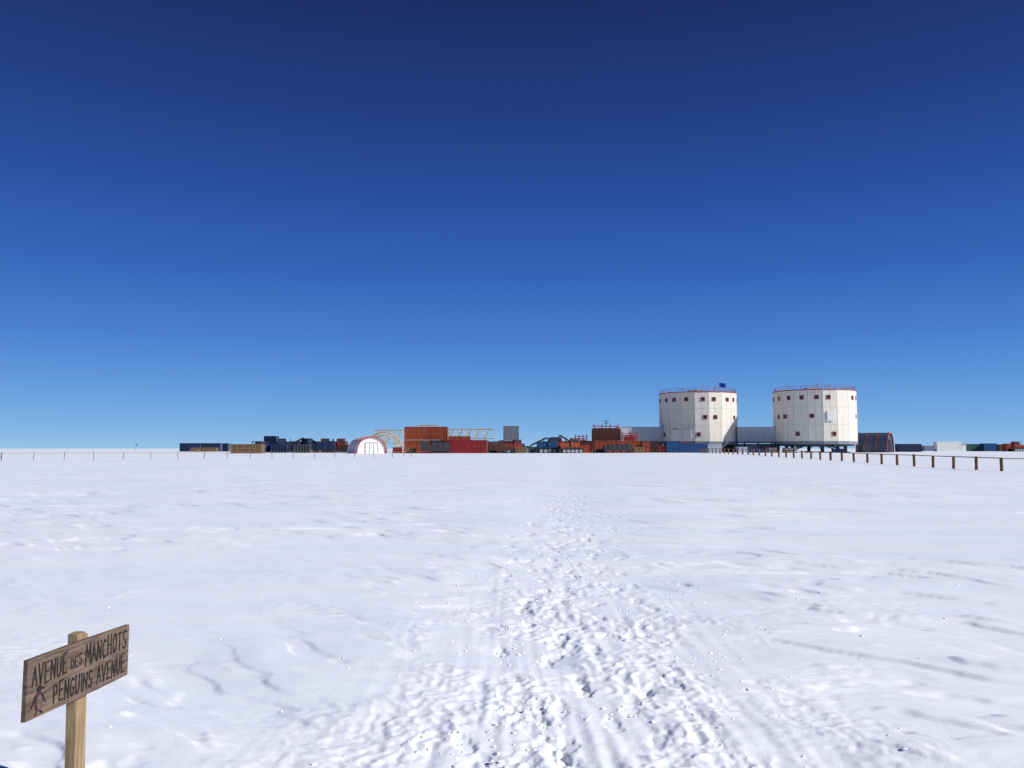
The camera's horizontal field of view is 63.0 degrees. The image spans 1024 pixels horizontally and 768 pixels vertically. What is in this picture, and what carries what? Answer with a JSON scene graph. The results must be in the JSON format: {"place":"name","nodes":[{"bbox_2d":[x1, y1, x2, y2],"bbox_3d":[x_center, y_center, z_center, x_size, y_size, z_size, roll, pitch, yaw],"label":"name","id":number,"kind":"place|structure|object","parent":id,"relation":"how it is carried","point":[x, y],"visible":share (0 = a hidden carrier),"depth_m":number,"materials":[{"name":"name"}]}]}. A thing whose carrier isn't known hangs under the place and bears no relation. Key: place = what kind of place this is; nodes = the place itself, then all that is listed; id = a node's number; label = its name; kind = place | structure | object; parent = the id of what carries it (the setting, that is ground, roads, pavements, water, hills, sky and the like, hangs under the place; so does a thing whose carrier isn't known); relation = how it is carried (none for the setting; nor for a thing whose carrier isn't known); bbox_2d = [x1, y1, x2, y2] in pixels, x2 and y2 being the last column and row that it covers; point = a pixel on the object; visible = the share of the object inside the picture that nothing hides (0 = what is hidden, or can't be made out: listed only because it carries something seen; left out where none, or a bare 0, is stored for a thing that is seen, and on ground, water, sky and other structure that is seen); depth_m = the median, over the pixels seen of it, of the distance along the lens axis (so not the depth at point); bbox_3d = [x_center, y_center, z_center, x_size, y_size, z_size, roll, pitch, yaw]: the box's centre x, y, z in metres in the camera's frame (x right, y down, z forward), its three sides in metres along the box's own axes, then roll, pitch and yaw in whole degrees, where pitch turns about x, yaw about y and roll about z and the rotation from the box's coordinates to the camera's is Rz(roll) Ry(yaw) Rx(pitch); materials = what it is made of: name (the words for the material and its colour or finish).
{"place":"outdoors","nodes":[
{"label":"outdoors","id":0,"kind":"place"},
{"bbox_2d":[0,449,1023,767],"bbox_3d":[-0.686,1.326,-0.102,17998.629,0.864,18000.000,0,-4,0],"label":"snow ground","id":1,"kind":"structure","parent":0,"point":[330,559],"depth_m":8.82,"materials":[{"name":"white snow"}]},
{"bbox_2d":[21,624,128,767],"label":"wooden sign","id":2,"kind":"object","parent":1,"relation":"on","point":[76,670],"visible":1,"depth_m":3.65,"materials":[{"name":"wood"}]},
{"bbox_2d":[179,443,200,451],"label":"shipping container","id":3,"kind":"object","parent":1,"relation":"on","point":[185,447],"visible":0.83,"depth_m":253.08,"materials":[{"name":"blue metal"}]},
{"bbox_2d":[190,449,199,451],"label":"wooden crate","id":4,"kind":"object","parent":1,"relation":"on","point":[194,450],"visible":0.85,"depth_m":228.28,"materials":[{"name":"brown wood"}]},
{"bbox_2d":[1,451,404,460],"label":"pole fence","id":5,"kind":"object","parent":1,"relation":"on","point":[215,452],"visible":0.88,"depth_m":97.68,"materials":[{"name":"brown wood"}]},
{"bbox_2d":[191,448,218,451],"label":"wooden crate","id":6,"kind":"object","parent":1,"relation":"on","point":[209,449],"visible":0.73,"depth_m":233.26,"materials":[{"name":"brown wood"}]},
{"bbox_2d":[201,443,222,451],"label":"shipping container","id":7,"kind":"object","parent":1,"relation":"on","point":[213,445],"visible":0.73,"depth_m":254.14,"materials":[{"name":"blue metal"}]},
{"bbox_2d":[223,443,229,450],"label":"shipping container","id":8,"kind":"object","parent":1,"relation":"on","point":[226,446],"visible":0.59,"depth_m":260.12,"materials":[{"name":"blue metal"}]},
{"bbox_2d":[230,444,264,453],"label":"wooden crate","id":9,"kind":"object","parent":1,"relation":"on","point":[248,448],"visible":1,"depth_m":148.36,"materials":[{"name":"brown wood"}]},
{"bbox_2d":[252,441,271,452],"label":"tank container","id":10,"kind":"object","parent":1,"relation":"on","point":[267,446],"visible":0.52,"depth_m":186.96,"materials":[{"name":"blue metal"}]},
{"bbox_2d":[264,436,278,440],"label":"shipping container","id":11,"kind":"object","parent":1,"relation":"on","point":[270,438],"visible":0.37,"depth_m":202.40,"materials":[{"name":"blue metal"}]},
{"bbox_2d":[270,444,287,452],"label":"fuel drum stack","id":12,"kind":"object","parent":1,"relation":"on","point":[278,448],"visible":1,"depth_m":177.25,"materials":[{"name":"blue paint"}]},
{"bbox_2d":[277,438,292,452],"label":"tracked tractor","id":13,"kind":"object","parent":1,"relation":"on","point":[282,441],"visible":0.27,"depth_m":186.52,"materials":[{"name":"metal"}]},
{"bbox_2d":[289,441,302,452],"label":"tank container","id":14,"kind":"object","parent":1,"relation":"on","point":[297,442],"visible":0.33,"depth_m":184.69,"materials":[{"name":"metal"}]},
{"bbox_2d":[293,444,310,452],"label":"fuel drum stack","id":15,"kind":"object","parent":1,"relation":"on","point":[301,448],"visible":1,"depth_m":175.25,"materials":[{"name":"metal"}]},
{"bbox_2d":[300,438,316,451],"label":"tracked tractor","id":16,"kind":"object","parent":1,"relation":"on","point":[307,440],"visible":0.23,"depth_m":186.21,"materials":[{"name":"metal"}]},
{"bbox_2d":[317,438,333,451],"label":"tracked tractor","id":17,"kind":"object","parent":1,"relation":"on","point":[325,440],"visible":0.24,"depth_m":186.46,"materials":[{"name":"metal"}]},
{"bbox_2d":[311,441,340,452],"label":"cargo sledge","id":18,"kind":"object","parent":1,"relation":"on","point":[321,446],"visible":0.93,"depth_m":179.55,"materials":[{"name":"metal"}]},
{"bbox_2d":[325,438,344,451],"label":"tracked tractor","id":19,"kind":"object","parent":1,"relation":"on","point":[339,440],"visible":0.32,"depth_m":186.83,"materials":[{"name":"metal"}]},
{"bbox_2d":[330,441,348,452],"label":"cargo sledge","id":20,"kind":"object","parent":1,"relation":"on","point":[344,445],"visible":0.48,"depth_m":184.52,"materials":[{"name":"metal"}]},
{"bbox_2d":[347,436,386,452],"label":"arched storage tent","id":21,"kind":"object","parent":1,"relation":"on","point":[373,444],"visible":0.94,"depth_m":157.97,"materials":[{"name":"white fabric"}]},
{"bbox_2d":[366,443,377,452],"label":"door","id":22,"kind":"structure","parent":21,"relation":"in","point":[367,444],"depth_m":157.71,"materials":[{"name":"white metal"}]},
{"bbox_2d":[372,431,403,452],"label":"curved lattice arch","id":23,"kind":"structure","parent":1,"relation":"on","point":[395,440],"depth_m":181.67,"materials":[{"name":"beige paint"}]},
{"bbox_2d":[375,429,403,446],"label":"steel lattice frame","id":24,"kind":"object","parent":1,"relation":"on","point":[389,430],"visible":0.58,"depth_m":185.76,"materials":[{"name":"beige paint"}]},
{"bbox_2d":[393,447,401,452],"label":"packing case","id":25,"kind":"object","parent":1,"relation":"on","point":[395,449],"visible":0.79,"depth_m":161.79,"materials":[{"name":"red paint"}]},
{"bbox_2d":[405,448,415,452],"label":"wooden crate","id":26,"kind":"object","parent":1,"relation":"on","point":[411,450],"visible":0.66,"depth_m":157.79,"materials":[{"name":"brown wood"}]},
{"bbox_2d":[404,440,429,452],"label":"shipping container","id":27,"kind":"object","parent":1,"relation":"on","point":[416,444],"visible":0.64,"depth_m":162.39,"materials":[{"name":"orange metal"}]},
{"bbox_2d":[404,427,429,439],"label":"shipping container","id":28,"kind":"object","parent":27,"relation":"on","point":[416,433],"visible":0.97,"depth_m":162.56,"materials":[{"name":"orange metal"}]},
{"bbox_2d":[420,441,451,452],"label":"cargo sledge","id":29,"kind":"object","parent":1,"relation":"on","point":[435,446],"visible":0.94,"depth_m":156.57,"materials":[{"name":"metal"}]},
{"bbox_2d":[430,440,445,452],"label":"shipping container","id":30,"kind":"object","parent":1,"relation":"on","point":[439,441],"visible":0.44,"depth_m":162.42,"materials":[{"name":"brown metal"}]},
{"bbox_2d":[430,427,448,439],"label":"shipping container","id":31,"kind":"object","parent":30,"relation":"on","point":[439,433],"visible":0.96,"depth_m":162.56,"materials":[{"name":"orange metal"}]},
{"bbox_2d":[446,440,486,452],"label":"shipping container","id":32,"kind":"object","parent":1,"relation":"on","point":[468,446],"visible":0.88,"depth_m":158.38,"materials":[{"name":"red metal"}]},
{"bbox_2d":[449,429,493,439],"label":"steel lattice frame","id":33,"kind":"object","parent":1,"relation":"on","point":[484,438],"visible":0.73,"depth_m":187.83,"materials":[{"name":"beige paint"}]},
{"bbox_2d":[0,496,1000,767],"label":"snow chunks","id":34,"kind":"object","parent":1,"relation":"on","point":[548,666],"visible":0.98,"depth_m":6.10,"materials":[{"name":"white snow"}]},
{"bbox_2d":[487,440,517,452],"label":"cargo sledge","id":35,"kind":"object","parent":1,"relation":"on","point":[492,446],"visible":0.88,"depth_m":161.60,"materials":[{"name":"metal"}]},
{"bbox_2d":[498,441,511,451],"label":"shipping container","id":36,"kind":"object","parent":1,"relation":"on","point":[506,442],"visible":0.16,"depth_m":176.37,"materials":[{"name":"brown metal"}]},
{"bbox_2d":[503,426,518,440],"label":"shipping container","id":37,"kind":"object","parent":36,"relation":"on","point":[510,433],"visible":0.91,"depth_m":176.56,"materials":[{"name":"white metal"}]},
{"bbox_2d":[500,440,521,451],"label":"tracked tractor","id":38,"kind":"object","parent":1,"relation":"on","point":[516,443],"visible":0.29,"depth_m":169.03,"materials":[{"name":"metal"}]},
{"bbox_2d":[515,447,526,452],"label":"wooden crate","id":39,"kind":"object","parent":1,"relation":"on","point":[521,449],"visible":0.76,"depth_m":166.67,"materials":[{"name":"brown wood"}]},
{"bbox_2d":[522,444,537,452],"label":"cargo sledge","id":40,"kind":"object","parent":1,"relation":"on","point":[529,447],"visible":0.24,"depth_m":175.47,"materials":[{"name":"metal"}]},
{"bbox_2d":[530,437,547,451],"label":"telescopic loader","id":41,"kind":"object","parent":1,"relation":"on","point":[539,441],"visible":0.16,"depth_m":179.71,"materials":[{"name":"metal"}]},
{"bbox_2d":[534,438,558,452],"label":"tracked tractor","id":42,"kind":"object","parent":1,"relation":"on","point":[550,445],"visible":0.9,"depth_m":170.71,"materials":[{"name":"metal"}]},
{"bbox_2d":[550,437,567,446],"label":"tracked tractor","id":43,"kind":"object","parent":1,"relation":"on","point":[559,440],"visible":0.11,"depth_m":174.65,"materials":[{"name":"metal"}]},
{"bbox_2d":[557,438,583,452],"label":"tracked tractor","id":44,"kind":"object","parent":1,"relation":"on","point":[572,445],"visible":0.98,"depth_m":168.64,"materials":[{"name":"metal"}]},
{"bbox_2d":[580,445,589,452],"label":"shipping container","id":45,"kind":"object","parent":1,"relation":"on","point":[586,448],"visible":0.59,"depth_m":170.32,"materials":[{"name":"orange metal"}]},
{"bbox_2d":[580,441,594,448],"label":"shipping container","id":46,"kind":"object","parent":1,"relation":"on","point":[586,443],"visible":0.44,"depth_m":174.38,"materials":[{"name":"brown metal"}]},
{"bbox_2d":[592,441,620,451],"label":"shipping container","id":47,"kind":"object","parent":1,"relation":"on","point":[598,444],"visible":0.44,"depth_m":174.38,"materials":[{"name":"orange metal"}]},
{"bbox_2d":[602,444,633,452],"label":"cargo sledge","id":48,"kind":"object","parent":1,"relation":"on","point":[621,448],"visible":0.94,"depth_m":168.54,"materials":[{"name":"metal"}]},
{"bbox_2d":[621,432,637,440],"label":"scaffold tower","id":49,"kind":"structure","parent":1,"relation":"on","point":[628,438],"depth_m":184.64,"materials":[{"name":"red metal"}]},
{"bbox_2d":[621,441,644,452],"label":"shipping container","id":50,"kind":"object","parent":1,"relation":"on","point":[636,443],"visible":0.44,"depth_m":175.38,"materials":[{"name":"metal"}]},
{"bbox_2d":[634,447,643,452],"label":"wooden crate","id":51,"kind":"object","parent":1,"relation":"on","point":[638,449],"visible":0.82,"depth_m":169.81,"materials":[{"name":"brown wood"}]},
{"bbox_2d":[615,427,663,442],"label":"enclosed walkway","id":52,"kind":"structure","parent":1,"relation":"on","point":[652,434],"depth_m":194.81,"materials":[{"name":"metal"}]},
{"bbox_2d":[642,441,649,452],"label":"packing case","id":53,"kind":"object","parent":1,"relation":"on","point":[646,445],"visible":0.69,"depth_m":174.51,"materials":[{"name":"orange paint"}]},
{"bbox_2d":[650,443,662,452],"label":"shipping container","id":54,"kind":"object","parent":1,"relation":"on","point":[653,447],"visible":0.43,"depth_m":184.29,"materials":[{"name":"brown metal"}]},
{"bbox_2d":[658,445,665,452],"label":"packing case","id":55,"kind":"object","parent":1,"relation":"on","point":[661,448],"visible":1,"depth_m":180.71,"materials":[{"name":"red paint"}]},
{"bbox_2d":[664,441,680,452],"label":"shipping container","id":56,"kind":"object","parent":1,"relation":"on","point":[673,446],"visible":0.97,"depth_m":180.32,"materials":[{"name":"blue metal"}]},
{"bbox_2d":[680,444,707,452],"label":"shipping container","id":57,"kind":"object","parent":1,"relation":"on","point":[689,448],"visible":0.76,"depth_m":180.29,"materials":[{"name":"blue metal"}]},
{"bbox_2d":[659,384,737,451],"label":"station tower","id":58,"kind":"structure","parent":1,"relation":"on","point":[694,416],"depth_m":190.19,"materials":[{"name":"white metal"}]},
{"bbox_2d":[659,397,737,436],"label":"window frames","id":59,"kind":"structure","parent":58,"relation":"in","point":[684,397],"depth_m":191.07,"materials":[{"name":"red paint"}]},
{"bbox_2d":[664,398,734,435],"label":"window glass","id":60,"kind":"structure","parent":58,"relation":"in","point":[686,399],"depth_m":189.54,"materials":[{"name":"black glass"}]},
{"bbox_2d":[718,382,725,390],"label":"flag pole","id":61,"kind":"object","parent":58,"relation":"on","point":[723,385],"visible":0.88,"depth_m":192.50,"materials":[{"name":"fabric"}]},
{"bbox_2d":[708,444,721,452],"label":"shipping container","id":62,"kind":"object","parent":1,"relation":"on","point":[714,446],"visible":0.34,"depth_m":184.29,"materials":[{"name":"metal"}]},
{"bbox_2d":[736,447,747,452],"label":"shipping container","id":63,"kind":"object","parent":1,"relation":"on","point":[743,448],"visible":0.84,"depth_m":183.26,"materials":[{"name":"metal"}]},
{"bbox_2d":[732,444,759,451],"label":"shipping container","id":64,"kind":"object","parent":1,"relation":"on","point":[751,446],"visible":0.45,"depth_m":196.79,"materials":[{"name":"metal"}]},
{"bbox_2d":[749,450,762,452],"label":"fuel drum stack","id":65,"kind":"object","parent":1,"relation":"on","point":[755,451],"visible":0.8,"depth_m":183.16,"materials":[{"name":"blue paint"}]},
{"bbox_2d":[737,427,775,448],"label":"enclosed walkway","id":66,"kind":"structure","parent":1,"relation":"on","point":[757,435],"depth_m":191.06,"materials":[{"name":"metal"}]},
{"bbox_2d":[760,444,779,451],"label":"shipping container","id":67,"kind":"object","parent":1,"relation":"on","point":[763,446],"visible":0.41,"depth_m":197.27,"materials":[{"name":"blue metal"}]},
{"bbox_2d":[767,447,776,451],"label":"packing case","id":68,"kind":"object","parent":1,"relation":"on","point":[774,449],"visible":0.97,"depth_m":180.69,"materials":[{"name":"grey paint"}]},
{"bbox_2d":[782,448,793,452],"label":"packing case","id":69,"kind":"object","parent":1,"relation":"on","point":[791,449],"visible":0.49,"depth_m":178.75,"materials":[{"name":"grey paint"}]},
{"bbox_2d":[772,384,857,452],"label":"station tower","id":70,"kind":"structure","parent":1,"relation":"on","point":[810,418],"depth_m":182.94,"materials":[{"name":"white metal"}]},
{"bbox_2d":[773,395,856,435],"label":"window frames","id":71,"kind":"structure","parent":70,"relation":"in","point":[799,395],"depth_m":183.89,"materials":[{"name":"red paint"}]},
{"bbox_2d":[778,395,852,434],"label":"window glass","id":72,"kind":"structure","parent":70,"relation":"in","point":[801,397],"depth_m":183.53,"materials":[{"name":"black glass"}]},
{"bbox_2d":[831,449,846,452],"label":"fuel drum stack","id":73,"kind":"object","parent":1,"relation":"on","point":[839,450],"visible":0.8,"depth_m":179.19,"materials":[{"name":"blue paint"}]},
{"bbox_2d":[698,448,1002,470],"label":"timber fence","id":74,"kind":"object","parent":1,"relation":"on","point":[933,460],"visible":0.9,"depth_m":81.75,"materials":[{"name":"brown wood"}]},
{"bbox_2d":[858,444,871,452],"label":"shipping container","id":75,"kind":"object","parent":1,"relation":"on","point":[865,448],"visible":1,"depth_m":188.30,"materials":[{"name":"metal"}]},
{"bbox_2d":[856,432,893,451],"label":"arched hangar","id":76,"kind":"structure","parent":1,"relation":"on","point":[881,442],"depth_m":198.42,"materials":[{"name":"metal"}]},
{"bbox_2d":[895,444,921,451],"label":"shipping container","id":77,"kind":"object","parent":1,"relation":"on","point":[908,447],"visible":0.99,"depth_m":224.18,"materials":[{"name":"blue metal"}]},
{"bbox_2d":[922,446,932,450],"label":"shipping container","id":78,"kind":"object","parent":1,"relation":"on","point":[927,448],"visible":0.49,"depth_m":297.94,"materials":[{"name":"grey paint"}]},
{"bbox_2d":[933,441,961,450],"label":"shipping container","id":79,"kind":"object","parent":1,"relation":"on","point":[947,446],"visible":0.94,"depth_m":260.12,"materials":[{"name":"white metal"}]},
{"bbox_2d":[962,444,980,450],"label":"shipping container","id":80,"kind":"object","parent":1,"relation":"on","point":[973,447],"visible":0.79,"depth_m":268.05,"materials":[{"name":"teal metal"}]},
{"bbox_2d":[980,443,996,450],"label":"shipping container","id":81,"kind":"object","parent":1,"relation":"on","point":[988,446],"visible":0.91,"depth_m":266.08,"materials":[{"name":"blue metal"}]},
{"bbox_2d":[997,444,1001,450],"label":"shipping container","id":82,"kind":"object","parent":1,"relation":"on","point":[999,447],"visible":0.33,"depth_m":268.09,"materials":[{"name":"metal"}]},
{"bbox_2d":[1002,443,1010,450],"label":"shipping container","id":83,"kind":"object","parent":1,"relation":"on","point":[1005,447],"visible":0.45,"depth_m":256.62,"materials":[{"name":"metal"}]},
{"bbox_2d":[1008,442,1023,451],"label":"tracked tractor","id":84,"kind":"object","parent":1,"relation":"on","point":[1016,447],"visible":1,"depth_m":250.39,"materials":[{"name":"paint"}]},
{"bbox_2d":[0,0,1023,448],"label":"sky","id":85,"kind":"structure","parent":0,"point":[222,221],"materials":[{"name":"blue"}]},
{"bbox_2d":[575,435,587,440],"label":"scaffold tower","id":86,"kind":"structure","parent":0,"point":[583,436],"depth_m":189.62,"materials":[{"name":"red metal"}]},
{"bbox_2d":[590,449,604,452],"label":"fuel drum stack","id":87,"kind":"object","parent":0,"point":[596,451],"visible":0.81,"depth_m":170.21,"materials":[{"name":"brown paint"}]},
{"bbox_2d":[593,424,618,428],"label":"railing","id":88,"kind":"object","parent":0,"point":[602,426],"depth_m":183.80,"materials":[{"name":"metal"}]},
{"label":"shipping container","id":89,"kind":"object","parent":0,"visible":0},
{"bbox_2d":[448,436,470,439],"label":"shipping container","id":90,"kind":"object","parent":89,"relation":"on","point":[459,437],"visible":0.2,"depth_m":170.47,"materials":[{"name":"orange metal"}]},
{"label":"shipping container","id":91,"kind":"object","parent":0,"visible":0},
{"bbox_2d":[592,429,620,440],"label":"shipping container","id":92,"kind":"object","parent":91,"relation":"on","point":[606,434],"visible":1,"depth_m":179.51,"materials":[{"name":"brown metal"}]}
]}

